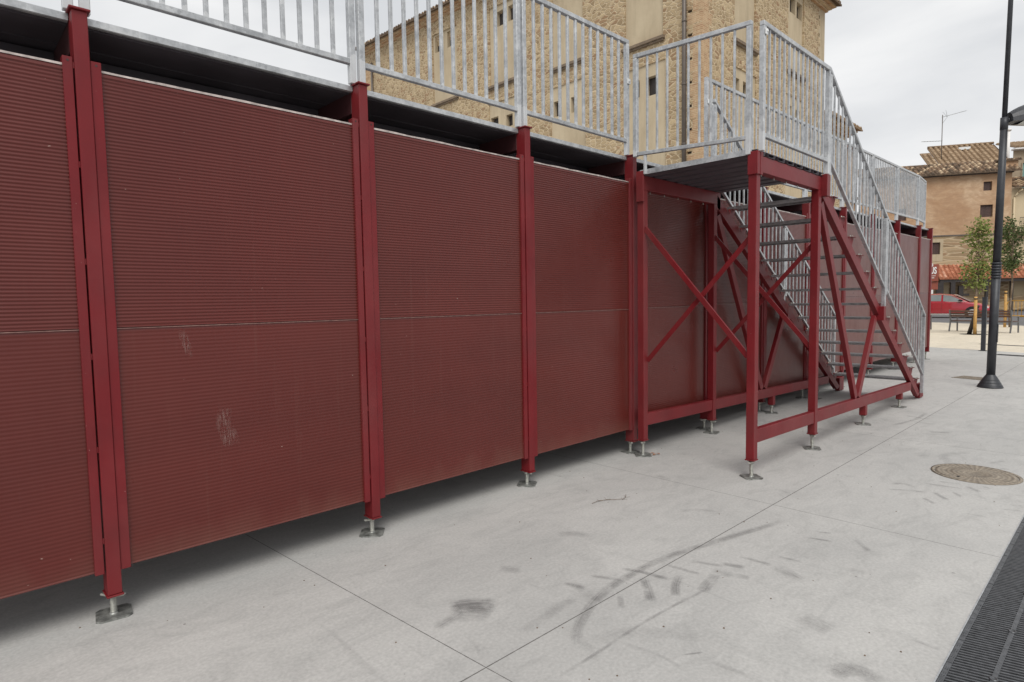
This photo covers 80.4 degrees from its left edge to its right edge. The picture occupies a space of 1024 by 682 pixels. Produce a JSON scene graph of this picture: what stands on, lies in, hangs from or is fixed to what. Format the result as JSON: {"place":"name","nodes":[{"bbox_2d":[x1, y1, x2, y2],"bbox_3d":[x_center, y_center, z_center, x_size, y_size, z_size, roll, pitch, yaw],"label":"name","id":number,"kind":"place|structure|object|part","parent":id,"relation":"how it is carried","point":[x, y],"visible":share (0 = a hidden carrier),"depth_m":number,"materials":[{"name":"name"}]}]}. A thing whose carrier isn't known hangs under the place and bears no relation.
{"place":"outdoors","nodes":[
{"label":"outdoors","id":0,"kind":"place"},
{"bbox_2d":[8,300,785,331],"bbox_3d":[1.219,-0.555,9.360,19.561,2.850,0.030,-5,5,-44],"label":"panel seam","id":1,"kind":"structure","parent":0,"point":[309,320],"depth_m":5.95,"materials":[{"name":"red metal"}]},
{"bbox_2d":[0,347,1023,681],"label":"plaza paving","id":2,"kind":"structure","parent":0,"point":[826,563],"depth_m":3.50,"materials":[{"name":"concrete"}]},
{"bbox_2d":[53,4,132,623],"bbox_3d":[-2.829,-0.128,3.801,0.172,2.976,2.391,-5,5,-44],"label":"steel post","id":3,"kind":"object","parent":2,"relation":"on","point":[86,151],"visible":0.97,"depth_m":2.95,"materials":[{"name":"metal"}]},
{"bbox_2d":[0,0,67,62],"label":"deck section","id":4,"kind":"object","parent":3,"relation":"on","point":[29,29],"visible":0.61,"depth_m":2.96,"materials":[{"name":"black metal"}]},
{"bbox_2d":[61,0,72,10],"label":"guard rail","id":5,"kind":"object","parent":4,"relation":"on","point":[64,4],"visible":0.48,"depth_m":2.87,"materials":[{"name":"grey metal"}]},
{"bbox_2d":[0,50,78,331],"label":"wall panel","id":6,"kind":"structure","parent":3,"relation":"attached to","point":[38,291],"depth_m":2.78,"materials":[{"name":"red metal"}]},
{"bbox_2d":[0,330,94,598],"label":"wall panel","id":7,"kind":"structure","parent":3,"relation":"attached to","point":[46,540],"depth_m":2.84,"materials":[{"name":"red metal"}]},
{"bbox_2d":[101,71,357,326],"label":"wall panel","id":8,"kind":"structure","parent":3,"relation":"attached to","point":[224,210],"depth_m":3.35,"materials":[{"name":"red metal"}]},
{"bbox_2d":[117,319,363,563],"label":"wall panel","id":9,"kind":"structure","parent":3,"relation":"attached to","point":[230,430],"depth_m":3.44,"materials":[{"name":"brown metal"}]},
{"bbox_2d":[318,81,384,537],"bbox_3d":[-1.742,-0.215,4.832,0.194,2.976,2.402,-5,5,-44],"label":"steel post","id":10,"kind":"object","parent":2,"relation":"on","point":[352,107],"visible":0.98,"depth_m":3.99,"materials":[{"name":"metal"}]},
{"bbox_2d":[87,18,352,117],"bbox_3d":[-2.393,-1.603,4.308,1.436,0.097,2.442,-5,5,-44],"label":"deck section","id":11,"kind":"object","parent":10,"relation":"on","point":[114,49],"visible":0.36,"depth_m":3.54,"materials":[{"name":"black metal"}]},
{"bbox_2d":[78,0,356,84],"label":"guard rail","id":12,"kind":"object","parent":11,"relation":"on","point":[349,60],"visible":0.9,"depth_m":3.58,"materials":[{"name":"grey metal"}]},
{"bbox_2d":[374,128,521,317],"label":"wall panel","id":13,"kind":"structure","parent":10,"relation":"attached to","point":[448,230],"depth_m":4.41,"materials":[{"name":"red metal"}]},
{"bbox_2d":[380,313,523,494],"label":"wall panel","id":14,"kind":"structure","parent":10,"relation":"attached to","point":[452,394],"depth_m":4.50,"materials":[{"name":"red metal"}]},
{"bbox_2d":[479,125,537,486],"bbox_3d":[-0.660,-0.302,5.867,0.194,2.976,2.402,-5,5,-44],"label":"steel post","id":15,"kind":"object","parent":2,"relation":"on","point":[518,143],"visible":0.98,"depth_m":5.02,"materials":[{"name":"metal"}]},
{"bbox_2d":[343,90,517,151],"bbox_3d":[-1.310,-1.690,5.343,1.436,0.097,2.442,-5,5,-44],"label":"deck section","id":16,"kind":"object","parent":15,"relation":"on","point":[398,115],"visible":0.41,"depth_m":4.65,"materials":[{"name":"black metal"}]},
{"bbox_2d":[355,0,521,127],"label":"guard rail","id":17,"kind":"object","parent":16,"relation":"on","point":[362,66],"visible":0.94,"depth_m":4.45,"materials":[{"name":"grey metal"}]},
{"bbox_2d":[502,132,626,172],"bbox_3d":[-0.228,-1.777,6.378,1.436,0.097,2.442,-5,5,-44],"label":"deck section","id":18,"kind":"object","parent":15,"relation":"on","point":[556,152],"visible":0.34,"depth_m":5.74,"materials":[{"name":"grey metal"}]},
{"bbox_2d":[520,0,630,155],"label":"guard rail","id":19,"kind":"object","parent":18,"relation":"on","point":[568,15],"visible":0.98,"depth_m":5.40,"materials":[{"name":"grey metal"}]},
{"bbox_2d":[534,161,628,311],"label":"wall panel","id":20,"kind":"structure","parent":15,"relation":"attached to","point":[581,218],"depth_m":5.46,"materials":[{"name":"red metal"}]},
{"bbox_2d":[536,309,628,453],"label":"wall panel","id":21,"kind":"structure","parent":15,"relation":"attached to","point":[582,361],"depth_m":5.55,"materials":[{"name":"red metal"}]},
{"bbox_2d":[365,0,841,197],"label":"stone building","id":22,"kind":"structure","parent":2,"relation":"on","point":[642,25],"depth_m":27.68,"materials":[{"name":"stone"}]},
{"bbox_2d":[587,154,639,453],"bbox_3d":[0.419,-0.390,6.905,0.173,2.976,2.392,-5,5,-44],"label":"steel post","id":23,"kind":"object","parent":2,"relation":"on","point":[627,168],"visible":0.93,"depth_m":6.06,"materials":[{"name":"metal"}]},
{"bbox_2d":[613,159,663,180],"bbox_3d":[0.854,-1.873,7.412,1.436,0.097,2.442,-5,5,-44],"label":"deck section","id":24,"kind":"object","parent":23,"relation":"on","point":[640,164],"depth_m":6.34,"materials":[{"name":"grey metal"}]},
{"bbox_2d":[648,193,704,306],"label":"wall panel","id":25,"kind":"structure","parent":23,"relation":"attached to","point":[676,226],"depth_m":6.57,"materials":[{"name":"red metal"}]},
{"bbox_2d":[648,306,704,411],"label":"wall panel","id":26,"kind":"structure","parent":23,"relation":"attached to","point":[676,370],"depth_m":6.67,"materials":[{"name":"red metal"}]},
{"bbox_2d":[696,204,709,429],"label":"steel post","id":27,"kind":"object","parent":2,"relation":"on","point":[703,416],"visible":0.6,"depth_m":7.09,"materials":[{"name":"metal"}]},
{"bbox_2d":[721,189,746,200],"bbox_3d":[1.936,-1.976,8.446,1.436,0.097,2.442,-5,5,-44],"label":"deck section","id":28,"kind":"object","parent":27,"relation":"on","point":[732,193],"visible":0.03,"depth_m":8.17,"materials":[{"name":"grey metal"}]},
{"bbox_2d":[704,77,758,157],"bbox_3d":[2.780,-2.541,7.516,1.474,1.120,0.066,-5,5,-44],"label":"guard rail","id":29,"kind":"object","parent":28,"relation":"on","point":[717,84],"visible":0.36,"depth_m":7.38,"materials":[{"name":"grey metal"}]},
{"bbox_2d":[716,303,760,397],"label":"wall panel","id":30,"kind":"structure","parent":27,"relation":"attached to","point":[731,365],"depth_m":7.55,"materials":[{"name":"red metal"}]},
{"bbox_2d":[728,187,768,411],"bbox_3d":[2.586,-0.580,8.971,0.193,3.007,2.402,-5,5,-44],"label":"steel post","id":31,"kind":"object","parent":2,"relation":"on","point":[763,348],"visible":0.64,"depth_m":8.14,"materials":[{"name":"metal"}]},
{"bbox_2d":[717,199,761,303],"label":"wall panel","id":32,"kind":"structure","parent":31,"relation":"attached to","point":[724,293],"depth_m":7.48,"materials":[{"name":"red metal"}]},
{"bbox_2d":[767,190,795,201],"bbox_3d":[3.018,-2.079,9.480,1.436,0.097,2.442,-5,5,-44],"label":"deck section","id":33,"kind":"object","parent":31,"relation":"on","point":[775,196],"visible":0.06,"depth_m":8.65,"materials":[{"name":"grey metal"}]},
{"bbox_2d":[764,104,806,196],"bbox_3d":[3.853,-2.645,8.558,1.474,1.120,0.042,-5,5,-44],"label":"guard rail","id":34,"kind":"object","parent":33,"relation":"on","point":[804,164],"visible":0.3,"depth_m":8.58,"materials":[{"name":"grey metal"}]},
{"bbox_2d":[767,208,805,300],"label":"wall panel","id":35,"kind":"structure","parent":31,"relation":"attached to","point":[797,231],"depth_m":8.72,"materials":[{"name":"red metal"}]},
{"bbox_2d":[634,149,922,479],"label":"metal staircase","id":36,"kind":"structure","parent":2,"relation":"on","point":[708,181],"depth_m":6.24,"materials":[{"name":"red metal"}]},
{"bbox_2d":[633,20,752,173],"bbox_3d":[1.583,-2.152,5.439,0.042,1.148,1.165,-5,5,-44],"label":"guard rail","id":37,"kind":"object","parent":36,"relation":"on","point":[747,137],"visible":1,"depth_m":5.36,"materials":[{"name":"grey metal"}]},
{"bbox_2d":[712,99,785,299],"bbox_3d":[3.041,-1.615,7.670,2.010,2.403,0.042,-5,5,-44],"label":"stair railing","id":38,"kind":"object","parent":36,"relation":"on","point":[716,108],"visible":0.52,"depth_m":7.81,"materials":[{"name":"grey metal"}]},
{"bbox_2d":[758,20,830,173],"bbox_3d":[2.611,-2.145,5.506,1.525,1.045,0.066,-5,5,-44],"label":"guard rail","id":39,"kind":"object","parent":36,"relation":"on","point":[767,28],"visible":0.98,"depth_m":5.43,"materials":[{"name":"grey metal"}]},
{"bbox_2d":[785,226,835,375],"bbox_3d":[4.520,-0.434,9.151,2.000,2.437,0.042,-5,5,-44],"label":"stair railing","id":40,"kind":"object","parent":36,"relation":"attached to","point":[824,297],"visible":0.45,"depth_m":8.99,"materials":[{"name":"silver metal"}]},
{"bbox_2d":[829,67,887,305],"bbox_3d":[3.893,-1.569,6.783,2.010,2.403,0.042,-5,5,-44],"label":"stair railing","id":41,"kind":"object","parent":36,"relation":"on","point":[881,275],"visible":0.97,"depth_m":6.75,"materials":[{"name":"grey metal"}]},
{"bbox_2d":[886,216,925,392],"bbox_3d":[5.372,-0.389,8.264,2.000,2.437,0.042,-5,5,-44],"label":"stair railing","id":42,"kind":"object","parent":36,"relation":"attached to","point":[919,359],"visible":0.97,"depth_m":8.26,"materials":[{"name":"silver metal"}]},
{"bbox_2d":[771,203,810,398],"bbox_3d":[3.669,-0.675,10.005,0.194,3.023,2.402,-5,5,-44],"label":"steel post","id":43,"kind":"object","parent":2,"relation":"on","point":[804,208],"visible":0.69,"depth_m":9.16,"materials":[{"name":"metal"}]},
{"bbox_2d":[766,300,804,386],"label":"wall panel","id":44,"kind":"structure","parent":43,"relation":"attached to","point":[788,366],"depth_m":8.70,"materials":[{"name":"red metal"}]},
{"bbox_2d":[790,207,840,214],"bbox_3d":[4.140,-2.186,10.552,1.547,0.097,2.442,-5,5,-44],"label":"deck section","id":45,"kind":"object","parent":43,"relation":"on","point":[800,212],"visible":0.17,"depth_m":10.16,"materials":[{"name":"grey metal"}]},
{"bbox_2d":[806,124,843,206],"bbox_3d":[4.975,-2.752,9.630,1.585,1.121,0.042,-5,5,-44],"label":"guard rail","id":46,"kind":"object","parent":45,"relation":"on","point":[840,198],"visible":0.4,"depth_m":9.82,"materials":[{"name":"grey metal"}]},
{"bbox_2d":[820,222,842,297],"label":"wall panel","id":47,"kind":"structure","parent":43,"relation":"attached to","point":[836,250],"depth_m":9.81,"materials":[{"name":"red metal"}]},
{"bbox_2d":[836,207,846,386],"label":"steel post","id":48,"kind":"object","parent":2,"relation":"on","point":[842,212],"visible":0.24,"depth_m":10.23,"materials":[{"name":"metal"}]},
{"bbox_2d":[818,298,841,376],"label":"wall panel","id":49,"kind":"structure","parent":48,"relation":"attached to","point":[837,349],"depth_m":9.89,"materials":[{"name":"red metal"}]},
{"bbox_2d":[847,209,868,218],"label":"deck section","id":50,"kind":"object","parent":48,"relation":"on","point":[848,215],"visible":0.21,"depth_m":11.06,"materials":[{"name":"grey metal"}]},
{"bbox_2d":[843,140,873,213],"bbox_3d":[6.126,-2.861,10.730,1.554,1.121,0.042,-5,5,-44],"label":"guard rail","id":51,"kind":"object","parent":50,"relation":"on","point":[871,155],"visible":0.45,"depth_m":10.78,"materials":[{"name":"grey metal"}]},
{"bbox_2d":[846,223,871,296],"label":"wall panel","id":52,"kind":"structure","parent":48,"relation":"attached to","point":[865,262],"depth_m":10.69,"materials":[{"name":"red metal"}]},
{"bbox_2d":[847,214,874,373],"bbox_3d":[5.967,-0.878,12.209,0.173,3.056,2.392,-5,5,-44],"label":"steel post","id":53,"kind":"object","parent":2,"relation":"on","point":[850,221],"visible":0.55,"depth_m":11.34,"materials":[{"name":"metal"}]},
{"bbox_2d":[844,296,870,369],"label":"wall panel","id":54,"kind":"structure","parent":53,"relation":"attached to","point":[859,311],"depth_m":10.85,"materials":[{"name":"red metal"}]},
{"bbox_2d":[860,216,895,226],"bbox_3d":[6.452,-2.406,12.761,1.576,0.097,2.442,-5,5,-44],"label":"deck section","id":55,"kind":"object","parent":53,"relation":"on","point":[891,221],"visible":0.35,"depth_m":12.31,"materials":[{"name":"grey metal"}]},
{"bbox_2d":[873,154,898,219],"bbox_3d":[7.288,-2.972,11.840,1.614,1.122,0.042,-5,5,-44],"label":"guard rail","id":56,"kind":"object","parent":55,"relation":"on","point":[894,190],"visible":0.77,"depth_m":11.95,"materials":[{"name":"grey metal"}]},
{"bbox_2d":[875,229,897,294],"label":"wall panel","id":57,"kind":"structure","parent":53,"relation":"attached to","point":[877,285],"depth_m":11.72,"materials":[{"name":"red metal"}]},
{"bbox_2d":[877,220,901,369],"bbox_3d":[7.151,-0.982,13.339,0.176,3.074,2.393,-5,5,-44],"label":"steel post","id":58,"kind":"object","parent":2,"relation":"on","point":[896,226],"visible":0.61,"depth_m":12.47,"materials":[{"name":"metal"}]},
{"bbox_2d":[873,295,895,361],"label":"wall panel","id":59,"kind":"structure","parent":58,"relation":"attached to","point":[878,337],"depth_m":11.97,"materials":[{"name":"red metal"}]},
{"bbox_2d":[893,222,916,229],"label":"deck section","id":60,"kind":"object","parent":58,"relation":"on","point":[905,226],"visible":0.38,"depth_m":13.28,"materials":[{"name":"grey metal"}]},
{"bbox_2d":[897,166,919,225],"bbox_3d":[8.485,-3.086,12.984,1.654,1.122,0.042,-5,5,-44],"label":"guard rail","id":61,"kind":"object","parent":60,"relation":"on","point":[902,183],"visible":0.99,"depth_m":13.00,"materials":[{"name":"grey metal"}]},
{"bbox_2d":[900,233,918,293],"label":"wall panel","id":62,"kind":"structure","parent":58,"relation":"attached to","point":[909,245],"depth_m":13.13,"materials":[{"name":"red metal"}]},
{"bbox_2d":[900,225,922,362],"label":"steel post","id":63,"kind":"object","parent":2,"relation":"on","point":[917,231],"visible":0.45,"depth_m":13.60,"materials":[{"name":"metal"}]},
{"bbox_2d":[898,294,915,353],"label":"wall panel","id":64,"kind":"structure","parent":63,"relation":"attached to","point":[904,347],"depth_m":13.04,"materials":[{"name":"red metal"}]},
{"bbox_2d":[906,228,933,358],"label":"steel post","id":65,"kind":"object","parent":2,"relation":"on","point":[929,233],"visible":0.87,"depth_m":14.35,"materials":[{"name":"metal"}]},
{"bbox_2d":[919,293,928,347],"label":"wall panel","id":66,"kind":"structure","parent":65,"relation":"attached to","point":[924,298],"depth_m":14.22,"materials":[{"name":"red metal"}]},
{"bbox_2d":[920,237,930,292],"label":"wall panel","id":67,"kind":"structure","parent":65,"relation":"attached to","point":[925,265],"depth_m":13.99,"materials":[{"name":"red metal"}]},
{"bbox_2d":[952,376,982,379],"bbox_3d":[8.488,0.679,11.153,0.420,0.009,0.520,-3,4,-26],"label":"drain cover","id":68,"kind":"object","parent":2,"relation":"on","point":[971,377],"visible":0.64,"depth_m":11.18,"materials":[{"name":"metal"}]},
{"bbox_2d":[931,464,1023,484],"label":"manhole cover","id":69,"kind":"object","parent":2,"relation":"on","point":[977,474],"visible":1,"depth_m":5.23,"materials":[{"name":"metal"}]},
{"bbox_2d":[978,297,987,350],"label":"sign post","id":70,"kind":"object","parent":2,"relation":"on","point":[984,323],"visible":0.92,"depth_m":16.27,"materials":[{"name":"metal"}]},
{"bbox_2d":[977,0,1023,388],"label":"street lamp","id":71,"kind":"object","parent":2,"relation":"on","point":[990,379],"visible":1,"depth_m":9.82,"materials":[{"name":"metal"}]},
{"bbox_2d":[997,354,1023,356],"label":"drain cover","id":72,"kind":"object","parent":2,"relation":"on","point":[1011,355],"visible":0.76,"depth_m":14.96,"materials":[{"name":"metal"}]},
{"bbox_2d":[18,0,1023,211],"label":"sky","id":73,"kind":"structure","parent":0,"point":[898,66],"materials":[{"name":"white"}]},
{"bbox_2d":[929,322,1023,352],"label":"pavement","id":74,"kind":"structure","parent":0,"point":[941,336],"depth_m":20.99,"materials":[{"name":"beige concrete"}]},
{"bbox_2d":[822,110,862,207],"bbox_3d":[16.717,-7.433,36.620,6.020,12.506,6.678,-5,5,-44],"label":"tiled annex","id":75,"kind":"object","parent":74,"relation":"on","point":[837,201],"visible":0.06,"depth_m":34.59,"materials":[{"name":"stone"}]},
{"bbox_2d":[948,310,1019,332],"bbox_3d":[18.767,-0.800,24.155,0.674,0.888,2.160,-3,4,-28],"label":"park bench","id":76,"kind":"object","parent":74,"relation":"on","point":[1003,313],"visible":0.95,"depth_m":24.12,"materials":[{"name":"brown wood"}]},
{"bbox_2d":[1003,291,1007,326],"bbox_3d":[22.079,-1.425,27.121,0.135,1.621,0.132,-5,5,-44],"label":"tree stake","id":77,"kind":"object","parent":74,"relation":"on","point":[1005,304],"visible":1,"depth_m":27.08,"materials":[{"name":"yellow wood"}]},
{"bbox_2d":[1001,216,1023,326],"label":"young tree","id":78,"kind":"object","parent":74,"relation":"on","point":[1010,262],"visible":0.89,"depth_m":26.94,"materials":[{"name":"green plant"}]},
{"label":"tree pit","id":79,"kind":"structure","parent":74,"relation":"on","visible":0},
{"bbox_2d":[967,305,979,333],"bbox_3d":[17.372,-0.795,22.819,0.154,1.127,0.379,-5,5,-44],"label":"tree stake","id":80,"kind":"object","parent":79,"relation":"on","point":[970,329],"visible":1,"depth_m":22.83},
{"bbox_2d":[973,297,977,334],"bbox_3d":[17.291,-0.943,22.617,0.135,1.421,0.132,-5,5,-44],"label":"tree stake","id":81,"kind":"object","parent":79,"relation":"on","point":[975,318],"visible":1,"depth_m":22.59,"materials":[{"name":"yellow wood"}]},
{"bbox_2d":[956,215,1006,296],"bbox_3d":[17.543,-2.487,22.743,1.219,4.480,1.423,-3,4,-24],"label":"young tree","id":82,"kind":"object","parent":79,"relation":"on","point":[980,274],"visible":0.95,"depth_m":22.68,"materials":[{"name":"green plant"}]},
{"bbox_2d":[932,310,1023,325],"bbox_3d":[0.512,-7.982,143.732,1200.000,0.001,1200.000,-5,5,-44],"label":"road","id":83,"kind":"structure","parent":0,"point":[942,318],"depth_m":39.28,"materials":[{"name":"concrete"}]},
{"bbox_2d":[858,128,1022,295],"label":"tan house","id":84,"kind":"structure","parent":83,"relation":"on","point":[961,187],"depth_m":54.93,"materials":[{"name":"brick"}]},
{"bbox_2d":[931,263,938,293],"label":"hanging sign","id":85,"kind":"object","parent":84,"relation":"attached to","point":[935,274],"visible":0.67,"depth_m":53.20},
{"bbox_2d":[923,111,963,159],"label":"tv antenna","id":86,"kind":"object","parent":84,"relation":"attached to","point":[942,133],"visible":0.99,"depth_m":57.15,"materials":[{"name":"metal"}]},
{"bbox_2d":[935,263,1023,309],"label":"tiled porch","id":87,"kind":"object","parent":84,"relation":"attached to","point":[949,273],"visible":0.44,"depth_m":54.05,"materials":[{"name":"orange tile"}]},
{"bbox_2d":[931,294,989,317],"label":"parked car","id":88,"kind":"object","parent":83,"relation":"on","point":[942,304],"visible":0.34,"depth_m":41.40,"materials":[{"name":"red paint"}]},
{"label":"side window","id":89,"kind":"part","parent":88,"relation":"part of","materials":[{"name":"grey glass"}]},
{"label":"side window","id":90,"kind":"part","parent":88,"relation":"part of","materials":[{"name":"grey glass"}]},
{"bbox_2d":[996,141,1023,187],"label":"block","id":91,"kind":"structure","parent":83,"relation":"on","point":[1018,148],"depth_m":58.16,"materials":[{"name":"beige paint"}]},
{"bbox_2d":[1007,300,1023,316],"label":"crowd barrier","id":92,"kind":"object","parent":83,"relation":"on","point":[1021,315],"visible":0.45,"depth_m":34.34,"materials":[{"name":"yellow metal"}]},
{"bbox_2d":[1008,176,1023,295],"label":"cream house","id":93,"kind":"structure","parent":83,"relation":"on","point":[1017,205],"depth_m":53.60,"materials":[{"name":"paint"}]},
{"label":"drain channel","id":94,"kind":"structure","parent":0,"visible":0},
{"bbox_2d":[933,515,1023,681],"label":"drain edge rail","id":95,"kind":"object","parent":94,"relation":"on","point":[957,639],"depth_m":3.01,"materials":[{"name":"silver metal"}]},
{"bbox_2d":[936,635,1023,681],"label":"drain grate","id":96,"kind":"object","parent":95,"relation":"in","point":[970,661],"visible":1,"depth_m":2.56,"materials":[{"name":"metal"}]},
{"bbox_2d":[961,597,1023,655],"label":"drain grate","id":97,"kind":"object","parent":95,"relation":"in","point":[996,624],"visible":0.99,"depth_m":2.86,"materials":[{"name":"metal"}]},
{"bbox_2d":[982,567,1023,608],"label":"drain grate","id":98,"kind":"object","parent":95,"relation":"in","point":[1005,587],"visible":0.94,"depth_m":3.22,"materials":[{"name":"metal"}]},
{"bbox_2d":[998,542,1023,572],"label":"drain grate","id":99,"kind":"object","parent":95,"relation":"in","point":[1012,559],"visible":0.97,"depth_m":3.57,"materials":[{"name":"metal"}]},
{"bbox_2d":[1011,521,1023,544],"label":"drain grate","id":100,"kind":"object","parent":95,"relation":"in","point":[1018,537],"visible":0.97,"depth_m":3.91,"materials":[{"name":"metal"}]},
{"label":"deck section","id":101,"kind":"object","parent":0,"visible":0},
{"bbox_2d":[918,176,926,227],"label":"guard rail","id":102,"kind":"object","parent":101,"relation":"on","point":[922,200],"visible":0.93,"depth_m":14.00,"materials":[{"name":"silver metal"}]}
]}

